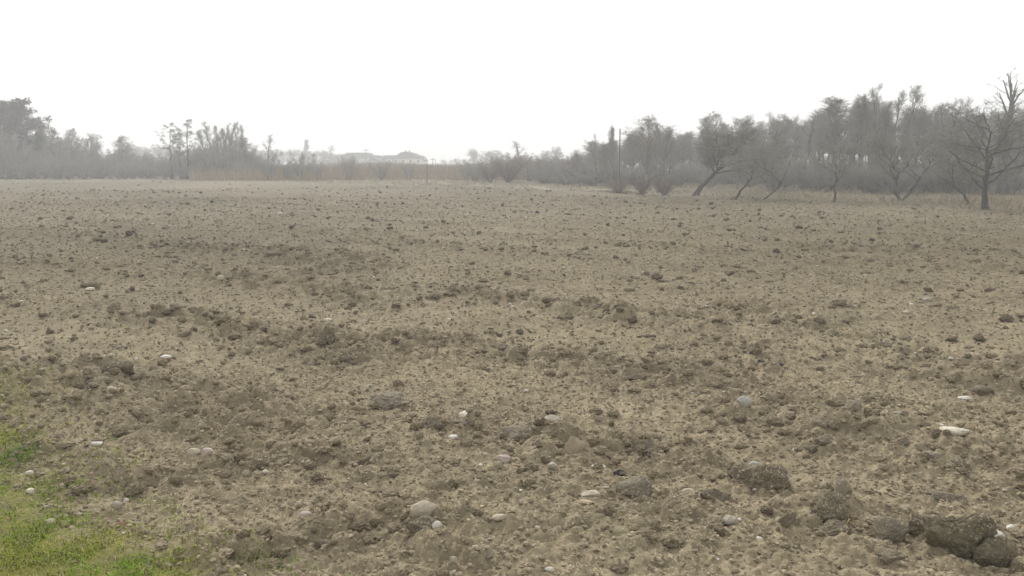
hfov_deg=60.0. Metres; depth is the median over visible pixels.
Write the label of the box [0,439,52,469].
grass tuft
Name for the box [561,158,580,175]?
bare bush
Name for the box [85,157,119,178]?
bare bush
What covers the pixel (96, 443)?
stone
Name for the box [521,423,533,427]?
soil clod
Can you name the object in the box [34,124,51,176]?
bare tree
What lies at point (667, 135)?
bare tree
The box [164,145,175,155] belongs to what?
tree
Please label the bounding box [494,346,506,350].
soil clod
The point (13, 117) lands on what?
dense tree
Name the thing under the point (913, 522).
soil clod
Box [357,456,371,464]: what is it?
soil clod
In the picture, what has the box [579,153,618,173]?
bare bush
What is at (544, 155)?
tree
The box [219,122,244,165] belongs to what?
willow tree
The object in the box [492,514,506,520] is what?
stone
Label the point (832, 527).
soil clod
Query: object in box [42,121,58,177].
bare tree
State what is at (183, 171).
bare bush
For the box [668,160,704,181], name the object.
bare bush
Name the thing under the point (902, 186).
bare bush
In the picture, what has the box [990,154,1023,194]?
bare bush
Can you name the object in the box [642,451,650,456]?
black stone
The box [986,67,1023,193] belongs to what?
tree
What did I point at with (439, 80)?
sky
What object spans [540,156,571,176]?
bare bush
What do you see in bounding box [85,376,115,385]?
soil clod
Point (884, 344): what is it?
soil clod
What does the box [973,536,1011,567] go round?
mossy clod
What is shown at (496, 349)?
pebbles
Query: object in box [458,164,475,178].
bare bush
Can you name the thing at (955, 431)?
stone
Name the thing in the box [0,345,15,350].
soil clod
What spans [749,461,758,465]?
stone
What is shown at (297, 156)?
tree
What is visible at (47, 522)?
stone
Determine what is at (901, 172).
bare bush
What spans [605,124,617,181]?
bare tree
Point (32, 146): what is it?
bare bush
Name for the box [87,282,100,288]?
soil clod
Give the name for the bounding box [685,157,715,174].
bare bush
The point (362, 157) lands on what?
barn
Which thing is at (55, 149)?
bare bush
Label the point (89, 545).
green grass
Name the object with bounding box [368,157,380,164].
shed
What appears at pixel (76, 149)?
bare bush
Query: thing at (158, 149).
tree
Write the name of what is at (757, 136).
bare tree
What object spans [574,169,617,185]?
bare bush
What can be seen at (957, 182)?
bare bush
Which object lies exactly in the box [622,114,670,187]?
bare tree
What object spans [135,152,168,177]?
bare bush
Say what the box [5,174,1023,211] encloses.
dry grass
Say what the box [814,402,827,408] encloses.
soil clod
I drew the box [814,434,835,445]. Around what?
soil clod
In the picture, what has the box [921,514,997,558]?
mossy clod
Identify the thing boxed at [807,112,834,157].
bare tree
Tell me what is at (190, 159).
bare bush
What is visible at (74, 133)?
bare tree
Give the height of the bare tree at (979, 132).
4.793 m
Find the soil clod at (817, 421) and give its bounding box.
[812,416,829,425]
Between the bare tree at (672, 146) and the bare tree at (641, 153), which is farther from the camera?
the bare tree at (672, 146)
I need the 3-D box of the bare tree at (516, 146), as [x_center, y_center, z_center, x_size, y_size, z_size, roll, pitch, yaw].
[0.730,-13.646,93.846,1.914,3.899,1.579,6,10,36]
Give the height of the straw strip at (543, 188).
0.464 m
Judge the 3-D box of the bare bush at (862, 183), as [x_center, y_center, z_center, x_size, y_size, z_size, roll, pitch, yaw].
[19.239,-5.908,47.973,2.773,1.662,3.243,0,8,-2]
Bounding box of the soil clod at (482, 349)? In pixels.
[470,347,489,352]
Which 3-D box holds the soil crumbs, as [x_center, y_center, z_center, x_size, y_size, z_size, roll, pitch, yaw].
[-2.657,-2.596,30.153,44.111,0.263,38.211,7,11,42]
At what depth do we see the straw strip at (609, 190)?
49.52 m
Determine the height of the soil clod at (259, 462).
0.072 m
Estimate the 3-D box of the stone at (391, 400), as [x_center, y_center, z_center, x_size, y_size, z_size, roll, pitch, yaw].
[-0.919,0.870,6.599,0.270,0.167,0.277,-6,10,-38]
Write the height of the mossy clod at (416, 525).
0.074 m
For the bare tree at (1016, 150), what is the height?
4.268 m
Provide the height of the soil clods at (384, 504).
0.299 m
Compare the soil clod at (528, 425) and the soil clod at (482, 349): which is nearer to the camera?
the soil clod at (528, 425)
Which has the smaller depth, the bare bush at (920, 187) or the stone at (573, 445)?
the stone at (573, 445)
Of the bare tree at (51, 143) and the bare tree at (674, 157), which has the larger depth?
the bare tree at (51, 143)
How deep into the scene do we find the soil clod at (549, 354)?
7.95 m
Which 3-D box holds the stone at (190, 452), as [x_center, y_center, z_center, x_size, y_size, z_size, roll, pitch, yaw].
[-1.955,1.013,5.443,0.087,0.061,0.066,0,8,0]
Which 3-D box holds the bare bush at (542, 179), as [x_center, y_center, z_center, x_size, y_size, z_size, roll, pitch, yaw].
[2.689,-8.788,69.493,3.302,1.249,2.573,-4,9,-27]
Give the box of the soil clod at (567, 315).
[558,312,573,319]
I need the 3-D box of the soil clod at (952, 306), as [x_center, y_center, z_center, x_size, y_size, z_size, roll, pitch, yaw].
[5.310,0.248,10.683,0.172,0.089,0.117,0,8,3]
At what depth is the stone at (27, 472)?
5.14 m
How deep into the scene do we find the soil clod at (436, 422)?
5.98 m
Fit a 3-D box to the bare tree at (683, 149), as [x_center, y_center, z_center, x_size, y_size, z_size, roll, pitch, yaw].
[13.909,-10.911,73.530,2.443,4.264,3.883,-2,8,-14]
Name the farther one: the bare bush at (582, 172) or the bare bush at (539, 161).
the bare bush at (539, 161)
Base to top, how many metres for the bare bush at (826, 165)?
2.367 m
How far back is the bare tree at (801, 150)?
66.99 m
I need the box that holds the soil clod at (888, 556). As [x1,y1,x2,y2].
[874,547,904,565]
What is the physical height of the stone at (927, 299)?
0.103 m
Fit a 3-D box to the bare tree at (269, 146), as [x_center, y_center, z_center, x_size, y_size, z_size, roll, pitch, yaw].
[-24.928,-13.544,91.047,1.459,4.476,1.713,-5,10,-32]
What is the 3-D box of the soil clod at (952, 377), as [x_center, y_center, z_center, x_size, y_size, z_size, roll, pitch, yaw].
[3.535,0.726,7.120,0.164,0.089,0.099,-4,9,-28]
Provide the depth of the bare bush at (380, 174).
79.26 m
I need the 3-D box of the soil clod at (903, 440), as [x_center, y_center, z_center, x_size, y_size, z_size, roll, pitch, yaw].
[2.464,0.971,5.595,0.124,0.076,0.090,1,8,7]
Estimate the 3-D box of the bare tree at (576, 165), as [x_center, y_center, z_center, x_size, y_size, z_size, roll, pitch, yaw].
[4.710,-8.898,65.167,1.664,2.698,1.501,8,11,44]
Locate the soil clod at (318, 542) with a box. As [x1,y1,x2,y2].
[314,537,325,548]
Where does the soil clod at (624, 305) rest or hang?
on the field ground at (422, 543)
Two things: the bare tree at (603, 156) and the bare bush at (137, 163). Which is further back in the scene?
the bare bush at (137, 163)
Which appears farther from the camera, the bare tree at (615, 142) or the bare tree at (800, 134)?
the bare tree at (615, 142)
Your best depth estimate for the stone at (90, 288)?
12.58 m
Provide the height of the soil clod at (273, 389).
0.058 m
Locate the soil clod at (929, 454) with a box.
[923,450,942,458]
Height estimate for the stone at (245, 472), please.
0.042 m
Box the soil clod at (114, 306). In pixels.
[106,303,120,311]
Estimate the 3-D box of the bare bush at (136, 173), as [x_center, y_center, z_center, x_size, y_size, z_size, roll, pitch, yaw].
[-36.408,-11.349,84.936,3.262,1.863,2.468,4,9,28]
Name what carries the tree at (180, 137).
on the field ground at (422, 543)
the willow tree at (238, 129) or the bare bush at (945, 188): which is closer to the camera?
the bare bush at (945, 188)
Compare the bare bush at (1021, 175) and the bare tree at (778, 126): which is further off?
the bare tree at (778, 126)
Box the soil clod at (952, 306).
[946,305,959,308]
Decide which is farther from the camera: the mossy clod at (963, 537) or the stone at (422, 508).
the stone at (422, 508)
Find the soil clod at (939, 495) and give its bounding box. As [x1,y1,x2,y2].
[928,491,965,501]
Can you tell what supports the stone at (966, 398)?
on the field ground at (422, 543)
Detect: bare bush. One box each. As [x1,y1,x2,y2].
[0,157,21,178]
[3,159,32,178]
[7,134,43,177]
[20,152,44,178]
[26,138,75,176]
[35,138,83,177]
[59,136,89,176]
[79,149,114,176]
[81,164,115,177]
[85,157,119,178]
[100,149,136,170]
[107,163,126,178]
[109,144,137,170]
[120,160,148,178]
[125,156,154,177]
[133,163,168,178]
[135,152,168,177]
[146,157,185,178]
[165,151,194,178]
[166,155,192,177]
[176,161,199,178]
[180,145,215,175]
[192,139,237,174]
[192,142,215,169]
[229,146,258,164]
[231,158,252,175]
[254,149,282,177]
[278,159,298,178]
[289,152,316,179]
[308,160,323,179]
[337,155,361,176]
[369,160,391,179]
[400,162,414,178]
[453,159,489,180]
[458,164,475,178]
[474,159,504,182]
[491,153,528,181]
[491,155,520,179]
[508,156,547,180]
[511,153,536,164]
[515,152,543,176]
[523,176,570,182]
[527,169,562,182]
[529,156,561,181]
[536,156,556,166]
[539,160,563,174]
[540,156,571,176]
[550,163,587,184]
[551,174,585,184]
[556,158,621,184]
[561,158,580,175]
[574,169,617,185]
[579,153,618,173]
[594,165,639,182]
[598,162,665,185]
[606,177,630,192]
[630,175,653,194]
[652,177,675,195]
[654,162,702,181]
[662,167,700,185]
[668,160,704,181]
[672,164,734,186]
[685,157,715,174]
[710,163,750,183]
[748,155,803,190]
[749,159,801,188]
[777,159,807,184]
[784,171,850,189]
[790,154,825,188]
[801,154,858,186]
[801,168,838,190]
[808,158,852,191]
[827,168,865,189]
[840,154,907,192]
[841,166,889,192]
[858,161,929,193]
[868,156,918,189]
[899,157,959,192]
[907,162,946,191]
[923,171,962,192]
[930,153,1014,193]
[939,156,990,192]
[980,163,996,188]
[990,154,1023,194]
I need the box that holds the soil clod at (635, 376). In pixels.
[622,373,644,379]
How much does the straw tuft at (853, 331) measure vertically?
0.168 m
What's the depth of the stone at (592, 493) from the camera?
4.70 m
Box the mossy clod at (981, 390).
[968,385,994,395]
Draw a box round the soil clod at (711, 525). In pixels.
[703,521,713,529]
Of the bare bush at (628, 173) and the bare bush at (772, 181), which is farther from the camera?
the bare bush at (628, 173)
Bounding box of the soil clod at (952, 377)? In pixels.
[944,373,961,382]
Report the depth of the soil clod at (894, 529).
4.18 m
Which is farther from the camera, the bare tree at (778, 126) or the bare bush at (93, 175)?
the bare bush at (93, 175)
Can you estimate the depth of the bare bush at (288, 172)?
79.02 m
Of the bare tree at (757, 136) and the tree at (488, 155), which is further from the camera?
the tree at (488, 155)
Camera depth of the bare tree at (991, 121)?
73.63 m
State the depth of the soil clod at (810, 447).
5.56 m
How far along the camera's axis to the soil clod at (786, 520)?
4.21 m
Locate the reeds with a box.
[187,161,546,180]
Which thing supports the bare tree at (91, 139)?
on the field ground at (422, 543)
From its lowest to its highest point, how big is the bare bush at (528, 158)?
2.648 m
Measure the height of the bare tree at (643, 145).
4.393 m
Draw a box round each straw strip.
[435,182,455,185]
[522,186,553,190]
[583,189,642,193]
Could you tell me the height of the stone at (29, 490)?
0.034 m
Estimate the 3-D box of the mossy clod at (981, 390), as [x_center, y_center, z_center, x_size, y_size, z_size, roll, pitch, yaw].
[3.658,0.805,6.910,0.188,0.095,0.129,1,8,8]
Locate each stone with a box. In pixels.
[25,470,33,474]
[25,488,33,492]
[45,518,55,525]
[84,287,94,290]
[91,441,102,445]
[106,386,116,392]
[111,501,121,509]
[160,355,171,358]
[186,448,200,456]
[201,448,214,454]
[217,275,223,280]
[242,470,249,475]
[299,511,311,516]
[369,391,408,410]
[410,500,436,518]
[432,521,441,527]
[448,434,457,439]
[450,556,457,563]
[459,411,467,418]
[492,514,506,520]
[498,454,510,463]
[544,415,560,422]
[545,567,553,571]
[548,462,556,468]
[565,436,585,452]
[578,499,592,504]
[581,490,600,496]
[613,469,624,475]
[615,475,651,497]
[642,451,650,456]
[723,515,737,525]
[737,396,751,406]
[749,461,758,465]
[922,297,932,302]
[939,426,969,435]
[958,396,971,400]
[995,531,1004,536]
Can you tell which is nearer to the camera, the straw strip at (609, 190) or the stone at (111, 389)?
the stone at (111, 389)
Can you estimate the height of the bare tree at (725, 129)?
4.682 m
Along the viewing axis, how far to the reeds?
82.23 m
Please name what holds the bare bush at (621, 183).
on the field ground at (422, 543)
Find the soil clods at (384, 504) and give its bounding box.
[0,180,1023,575]
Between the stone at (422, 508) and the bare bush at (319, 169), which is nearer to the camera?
the stone at (422, 508)
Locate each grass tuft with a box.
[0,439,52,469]
[228,532,294,569]
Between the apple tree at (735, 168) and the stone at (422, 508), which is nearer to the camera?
the stone at (422, 508)
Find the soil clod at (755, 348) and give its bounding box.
[748,342,762,354]
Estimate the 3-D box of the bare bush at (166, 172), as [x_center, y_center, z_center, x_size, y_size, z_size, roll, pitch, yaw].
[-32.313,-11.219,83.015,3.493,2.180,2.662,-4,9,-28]
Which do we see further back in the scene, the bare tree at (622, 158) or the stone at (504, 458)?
the bare tree at (622, 158)
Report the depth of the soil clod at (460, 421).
5.98 m
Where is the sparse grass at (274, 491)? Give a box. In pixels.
[0,360,1012,575]
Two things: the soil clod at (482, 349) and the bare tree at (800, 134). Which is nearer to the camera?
the soil clod at (482, 349)
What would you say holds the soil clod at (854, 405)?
on the field ground at (422, 543)
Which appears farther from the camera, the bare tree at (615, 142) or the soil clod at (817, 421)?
the bare tree at (615, 142)
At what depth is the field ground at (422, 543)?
7.84 m
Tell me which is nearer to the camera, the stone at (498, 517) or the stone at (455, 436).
the stone at (498, 517)
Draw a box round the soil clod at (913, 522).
[903,512,924,533]
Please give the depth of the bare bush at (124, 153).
98.40 m
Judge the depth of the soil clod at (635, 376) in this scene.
7.22 m
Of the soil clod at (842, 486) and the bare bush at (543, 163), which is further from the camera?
the bare bush at (543, 163)
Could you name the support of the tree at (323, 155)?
on the field ground at (422, 543)
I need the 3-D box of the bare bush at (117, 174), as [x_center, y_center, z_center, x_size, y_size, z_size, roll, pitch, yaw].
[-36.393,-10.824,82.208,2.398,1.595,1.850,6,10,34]
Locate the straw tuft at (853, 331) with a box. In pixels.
[812,323,888,340]
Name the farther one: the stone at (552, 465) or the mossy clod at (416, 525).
the stone at (552, 465)
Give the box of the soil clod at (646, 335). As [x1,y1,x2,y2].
[636,334,655,337]
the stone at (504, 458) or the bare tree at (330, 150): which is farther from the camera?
the bare tree at (330, 150)
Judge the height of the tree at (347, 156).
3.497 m
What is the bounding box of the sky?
[0,0,1023,162]
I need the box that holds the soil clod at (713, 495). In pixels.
[700,488,729,502]
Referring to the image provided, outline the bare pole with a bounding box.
[618,129,620,188]
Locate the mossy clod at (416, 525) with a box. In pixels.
[406,515,437,532]
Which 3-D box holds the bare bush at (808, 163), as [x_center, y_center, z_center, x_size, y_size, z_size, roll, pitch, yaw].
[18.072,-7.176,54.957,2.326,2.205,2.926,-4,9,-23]
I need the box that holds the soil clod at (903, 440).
[894,436,911,445]
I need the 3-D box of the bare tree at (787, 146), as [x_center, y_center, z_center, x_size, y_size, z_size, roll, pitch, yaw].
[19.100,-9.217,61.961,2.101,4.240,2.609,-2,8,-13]
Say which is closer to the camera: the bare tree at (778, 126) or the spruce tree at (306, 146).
the bare tree at (778, 126)
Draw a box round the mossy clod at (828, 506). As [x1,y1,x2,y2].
[811,490,848,523]
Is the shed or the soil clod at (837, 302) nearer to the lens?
the soil clod at (837, 302)
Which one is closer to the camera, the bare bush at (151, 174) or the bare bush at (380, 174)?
the bare bush at (380, 174)
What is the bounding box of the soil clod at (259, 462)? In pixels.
[249,457,269,468]
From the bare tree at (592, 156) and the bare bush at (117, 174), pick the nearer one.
the bare tree at (592, 156)
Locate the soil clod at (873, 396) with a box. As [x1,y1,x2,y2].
[870,394,882,398]
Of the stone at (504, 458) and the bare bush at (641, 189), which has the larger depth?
the bare bush at (641, 189)
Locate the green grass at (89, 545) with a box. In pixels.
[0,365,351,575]
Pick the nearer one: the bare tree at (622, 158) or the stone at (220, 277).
the stone at (220, 277)
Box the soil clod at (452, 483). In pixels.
[448,478,457,487]
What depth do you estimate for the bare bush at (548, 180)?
69.56 m
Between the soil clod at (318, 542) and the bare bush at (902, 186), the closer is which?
the soil clod at (318, 542)
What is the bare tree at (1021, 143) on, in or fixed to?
on the field ground at (422, 543)
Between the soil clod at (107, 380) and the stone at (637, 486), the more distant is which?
the soil clod at (107, 380)
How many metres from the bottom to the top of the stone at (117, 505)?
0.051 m
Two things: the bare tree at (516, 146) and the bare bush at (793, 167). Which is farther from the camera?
the bare tree at (516, 146)
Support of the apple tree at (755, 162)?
on the field ground at (422, 543)
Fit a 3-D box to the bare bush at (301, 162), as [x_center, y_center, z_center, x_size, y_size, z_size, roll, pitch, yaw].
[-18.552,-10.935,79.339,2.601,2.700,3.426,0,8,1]
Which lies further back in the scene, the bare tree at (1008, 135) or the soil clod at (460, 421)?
the bare tree at (1008, 135)
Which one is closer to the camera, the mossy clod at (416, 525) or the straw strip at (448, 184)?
the mossy clod at (416, 525)
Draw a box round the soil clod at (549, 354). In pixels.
[535,351,554,357]
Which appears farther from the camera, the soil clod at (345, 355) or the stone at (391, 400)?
the soil clod at (345, 355)
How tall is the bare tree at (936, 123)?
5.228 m
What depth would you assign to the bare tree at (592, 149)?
80.01 m
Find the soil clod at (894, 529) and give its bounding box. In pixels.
[869,516,909,542]
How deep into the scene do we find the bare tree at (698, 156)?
71.54 m
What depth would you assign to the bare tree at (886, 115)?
66.49 m
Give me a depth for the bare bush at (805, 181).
54.08 m
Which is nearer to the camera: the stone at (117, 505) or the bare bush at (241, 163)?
the stone at (117, 505)
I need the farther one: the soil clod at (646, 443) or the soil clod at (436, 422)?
the soil clod at (436, 422)
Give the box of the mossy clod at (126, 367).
[100,361,135,374]
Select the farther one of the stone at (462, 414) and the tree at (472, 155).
the tree at (472, 155)
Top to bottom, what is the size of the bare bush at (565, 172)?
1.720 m
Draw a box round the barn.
[345,153,384,164]
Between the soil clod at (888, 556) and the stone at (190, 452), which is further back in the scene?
the stone at (190, 452)
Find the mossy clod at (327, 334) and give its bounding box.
[318,325,334,344]
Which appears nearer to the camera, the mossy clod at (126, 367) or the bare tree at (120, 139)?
the mossy clod at (126, 367)
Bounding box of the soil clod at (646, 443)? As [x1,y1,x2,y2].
[626,440,660,455]
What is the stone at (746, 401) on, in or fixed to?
on the field ground at (422, 543)
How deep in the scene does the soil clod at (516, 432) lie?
5.85 m
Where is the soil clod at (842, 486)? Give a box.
[834,476,851,495]
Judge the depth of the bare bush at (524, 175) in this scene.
74.97 m
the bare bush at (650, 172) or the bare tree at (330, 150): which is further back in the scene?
the bare tree at (330, 150)
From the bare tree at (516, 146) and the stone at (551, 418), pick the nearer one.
the stone at (551, 418)
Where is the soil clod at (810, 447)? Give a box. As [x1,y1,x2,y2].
[797,443,816,451]
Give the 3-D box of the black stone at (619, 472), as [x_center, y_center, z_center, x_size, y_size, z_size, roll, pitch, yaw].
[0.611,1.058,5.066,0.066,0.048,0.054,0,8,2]
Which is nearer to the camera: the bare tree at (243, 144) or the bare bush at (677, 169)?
the bare bush at (677, 169)
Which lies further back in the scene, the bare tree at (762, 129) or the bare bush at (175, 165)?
the bare bush at (175, 165)
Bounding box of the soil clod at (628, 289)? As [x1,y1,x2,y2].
[623,288,635,291]
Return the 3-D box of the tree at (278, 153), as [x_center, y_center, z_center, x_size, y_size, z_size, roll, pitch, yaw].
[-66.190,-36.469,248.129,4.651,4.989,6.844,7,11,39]
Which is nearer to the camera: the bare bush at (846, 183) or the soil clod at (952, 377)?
the soil clod at (952, 377)
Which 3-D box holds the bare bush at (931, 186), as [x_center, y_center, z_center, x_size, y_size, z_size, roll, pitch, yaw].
[22.794,-6.167,48.366,3.748,2.023,3.231,-6,10,-35]
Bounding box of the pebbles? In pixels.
[0,181,1023,575]
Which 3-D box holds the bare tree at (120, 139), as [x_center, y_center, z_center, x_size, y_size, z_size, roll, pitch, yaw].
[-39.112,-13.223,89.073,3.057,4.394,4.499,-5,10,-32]
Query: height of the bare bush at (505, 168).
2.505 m
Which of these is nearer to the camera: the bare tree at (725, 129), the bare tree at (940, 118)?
the bare tree at (940, 118)
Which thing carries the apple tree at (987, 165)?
on the field ground at (422, 543)
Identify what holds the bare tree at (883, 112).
on the field ground at (422, 543)
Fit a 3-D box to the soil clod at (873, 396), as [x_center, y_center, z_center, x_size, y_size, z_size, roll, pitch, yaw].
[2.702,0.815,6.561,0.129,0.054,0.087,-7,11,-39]
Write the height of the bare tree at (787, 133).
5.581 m
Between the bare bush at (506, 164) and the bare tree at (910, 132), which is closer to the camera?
the bare tree at (910, 132)
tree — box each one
[0,95,67,177]
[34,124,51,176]
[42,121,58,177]
[53,128,84,177]
[75,132,105,177]
[110,135,135,177]
[132,147,157,157]
[145,144,165,161]
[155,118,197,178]
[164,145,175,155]
[165,153,182,163]
[196,120,239,158]
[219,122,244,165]
[234,134,259,162]
[256,150,264,161]
[262,134,274,166]
[265,149,283,162]
[280,151,287,164]
[283,149,297,162]
[290,149,310,162]
[304,139,311,163]
[311,150,332,163]
[325,145,334,162]
[328,154,336,164]
[336,153,357,163]
[467,148,481,163]
[478,150,507,162]
[512,142,527,158]
[539,150,552,159]
[550,146,561,158]
[567,150,584,184]
[581,142,601,160]
[582,140,600,183]
[592,135,597,185]
[594,141,616,186]
[594,143,624,182]
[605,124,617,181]
[606,140,623,168]
[615,141,629,171]
[616,136,640,167]
[620,129,641,176]
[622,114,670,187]
[626,137,659,171]
[637,126,647,163]
[641,139,658,171]
[645,125,681,188]
[651,141,677,184]
[654,138,685,184]
[662,131,678,170]
[672,130,697,162]
[679,132,698,174]
[685,120,806,195]
[690,110,725,188]
[691,130,706,174]
[692,140,710,170]
[712,138,793,199]
[715,120,736,184]
[717,113,764,188]
[717,122,734,184]
[722,142,801,199]
[749,113,796,187]
[749,127,766,149]
[756,119,770,152]
[768,125,788,165]
[769,127,802,185]
[781,116,793,159]
[787,114,810,187]
[789,124,813,158]
[791,117,825,167]
[792,108,824,189]
[797,138,876,201]
[804,96,866,190]
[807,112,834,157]
[838,105,868,165]
[842,91,884,189]
[851,122,982,199]
[852,83,927,190]
[871,101,894,133]
[876,102,895,152]
[893,106,934,159]
[896,106,914,163]
[903,105,935,190]
[914,141,999,203]
[918,103,951,188]
[927,98,1023,209]
[931,103,953,191]
[934,96,997,166]
[962,113,993,188]
[985,111,1007,156]
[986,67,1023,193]
[986,109,1001,157]
[996,98,1023,192]
[996,109,1018,164]
[1009,120,1021,189]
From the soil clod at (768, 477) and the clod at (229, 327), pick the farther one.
the clod at (229, 327)
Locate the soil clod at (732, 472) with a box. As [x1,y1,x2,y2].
[727,466,742,478]
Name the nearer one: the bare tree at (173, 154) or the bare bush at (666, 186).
the bare bush at (666, 186)
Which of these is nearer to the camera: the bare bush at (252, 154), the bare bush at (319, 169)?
the bare bush at (319, 169)
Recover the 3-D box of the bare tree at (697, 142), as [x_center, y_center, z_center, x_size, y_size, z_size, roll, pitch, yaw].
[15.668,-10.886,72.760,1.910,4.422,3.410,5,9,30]
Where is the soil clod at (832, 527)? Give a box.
[812,519,852,536]
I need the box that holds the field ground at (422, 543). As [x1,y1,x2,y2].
[0,163,1023,575]
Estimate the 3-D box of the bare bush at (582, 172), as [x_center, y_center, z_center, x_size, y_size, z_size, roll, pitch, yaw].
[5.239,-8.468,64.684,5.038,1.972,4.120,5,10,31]
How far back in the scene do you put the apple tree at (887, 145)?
39.50 m
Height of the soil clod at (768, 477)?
0.231 m
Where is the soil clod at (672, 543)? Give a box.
[662,538,686,548]
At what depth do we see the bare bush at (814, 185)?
52.13 m
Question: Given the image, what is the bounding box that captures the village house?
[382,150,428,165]
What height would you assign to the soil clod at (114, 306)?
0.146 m
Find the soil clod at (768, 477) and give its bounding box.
[736,464,790,490]
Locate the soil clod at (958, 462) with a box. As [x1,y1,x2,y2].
[949,457,969,467]
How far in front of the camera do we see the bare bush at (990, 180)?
52.16 m
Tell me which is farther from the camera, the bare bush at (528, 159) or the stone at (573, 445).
the bare bush at (528, 159)
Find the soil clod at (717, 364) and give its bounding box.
[711,362,724,365]
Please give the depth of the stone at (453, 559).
3.96 m
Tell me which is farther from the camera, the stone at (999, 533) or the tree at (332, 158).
the tree at (332, 158)
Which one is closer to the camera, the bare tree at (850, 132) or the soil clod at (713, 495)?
the soil clod at (713, 495)
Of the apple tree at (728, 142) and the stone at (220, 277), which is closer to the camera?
the stone at (220, 277)
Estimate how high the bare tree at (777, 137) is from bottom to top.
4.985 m
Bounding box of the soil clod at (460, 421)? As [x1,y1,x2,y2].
[454,420,469,424]
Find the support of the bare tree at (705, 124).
on the field ground at (422, 543)
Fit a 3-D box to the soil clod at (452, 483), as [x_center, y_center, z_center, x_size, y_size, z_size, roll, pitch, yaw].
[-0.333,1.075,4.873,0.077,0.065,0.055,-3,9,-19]
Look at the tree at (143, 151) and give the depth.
207.63 m
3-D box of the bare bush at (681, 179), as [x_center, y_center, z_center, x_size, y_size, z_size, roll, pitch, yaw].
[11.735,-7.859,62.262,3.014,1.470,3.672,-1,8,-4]
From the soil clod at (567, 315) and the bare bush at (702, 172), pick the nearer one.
the soil clod at (567, 315)
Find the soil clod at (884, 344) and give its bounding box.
[875,341,892,346]
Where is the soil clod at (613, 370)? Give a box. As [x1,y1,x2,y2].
[608,366,621,374]
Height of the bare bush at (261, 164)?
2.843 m
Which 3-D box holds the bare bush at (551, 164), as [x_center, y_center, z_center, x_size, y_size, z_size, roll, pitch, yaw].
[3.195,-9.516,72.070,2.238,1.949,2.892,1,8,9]
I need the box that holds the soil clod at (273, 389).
[269,388,282,392]
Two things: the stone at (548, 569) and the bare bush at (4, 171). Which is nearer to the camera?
the stone at (548, 569)
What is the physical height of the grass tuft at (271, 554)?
0.147 m
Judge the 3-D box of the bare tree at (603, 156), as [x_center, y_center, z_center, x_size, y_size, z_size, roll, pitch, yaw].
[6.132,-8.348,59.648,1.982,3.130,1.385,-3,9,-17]
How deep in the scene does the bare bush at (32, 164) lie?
85.59 m
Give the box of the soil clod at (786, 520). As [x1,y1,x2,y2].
[779,511,800,528]
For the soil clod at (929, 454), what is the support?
on the field ground at (422, 543)
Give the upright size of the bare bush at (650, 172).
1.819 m
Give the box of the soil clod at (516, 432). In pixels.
[499,425,529,440]
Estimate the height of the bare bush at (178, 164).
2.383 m
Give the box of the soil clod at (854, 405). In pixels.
[844,400,861,411]
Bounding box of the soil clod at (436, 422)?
[422,415,444,430]
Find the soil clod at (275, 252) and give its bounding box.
[265,250,283,255]
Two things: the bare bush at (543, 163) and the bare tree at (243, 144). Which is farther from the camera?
the bare tree at (243, 144)
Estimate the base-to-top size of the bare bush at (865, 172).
2.232 m
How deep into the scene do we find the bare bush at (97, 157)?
92.47 m
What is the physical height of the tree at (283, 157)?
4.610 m
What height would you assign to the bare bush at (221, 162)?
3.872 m
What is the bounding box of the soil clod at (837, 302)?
[831,299,846,305]
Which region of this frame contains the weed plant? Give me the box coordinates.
[116,513,207,551]
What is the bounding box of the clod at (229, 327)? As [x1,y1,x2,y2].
[177,318,294,340]
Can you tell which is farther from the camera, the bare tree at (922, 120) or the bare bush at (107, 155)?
the bare bush at (107, 155)
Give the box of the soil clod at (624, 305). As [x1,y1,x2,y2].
[618,303,626,307]
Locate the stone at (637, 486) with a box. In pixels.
[615,475,651,497]
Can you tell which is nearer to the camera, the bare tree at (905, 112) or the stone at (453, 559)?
the stone at (453, 559)
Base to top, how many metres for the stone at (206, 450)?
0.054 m
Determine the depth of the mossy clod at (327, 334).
8.54 m
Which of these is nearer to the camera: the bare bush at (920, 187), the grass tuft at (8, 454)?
the grass tuft at (8, 454)
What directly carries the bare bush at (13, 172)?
on the field ground at (422, 543)
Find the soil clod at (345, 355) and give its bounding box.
[338,349,353,362]
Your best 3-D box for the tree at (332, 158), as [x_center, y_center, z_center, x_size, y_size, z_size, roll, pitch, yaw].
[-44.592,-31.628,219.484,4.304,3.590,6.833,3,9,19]
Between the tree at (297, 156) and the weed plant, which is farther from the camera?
the tree at (297, 156)
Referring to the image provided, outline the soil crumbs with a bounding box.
[0,194,1023,575]
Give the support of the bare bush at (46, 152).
on the field ground at (422, 543)
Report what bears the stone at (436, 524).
on the field ground at (422, 543)
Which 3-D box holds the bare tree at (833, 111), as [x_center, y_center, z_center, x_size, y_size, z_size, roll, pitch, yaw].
[19.074,-8.525,52.255,3.748,5.627,2.398,1,8,9]
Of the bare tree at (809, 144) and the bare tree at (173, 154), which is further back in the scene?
the bare tree at (173, 154)
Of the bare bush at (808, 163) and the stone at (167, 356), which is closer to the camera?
the stone at (167, 356)
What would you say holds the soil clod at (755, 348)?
on the field ground at (422, 543)
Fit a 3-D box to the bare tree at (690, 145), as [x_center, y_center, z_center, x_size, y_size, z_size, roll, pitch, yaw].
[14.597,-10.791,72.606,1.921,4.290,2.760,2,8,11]
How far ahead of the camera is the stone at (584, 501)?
4.60 m

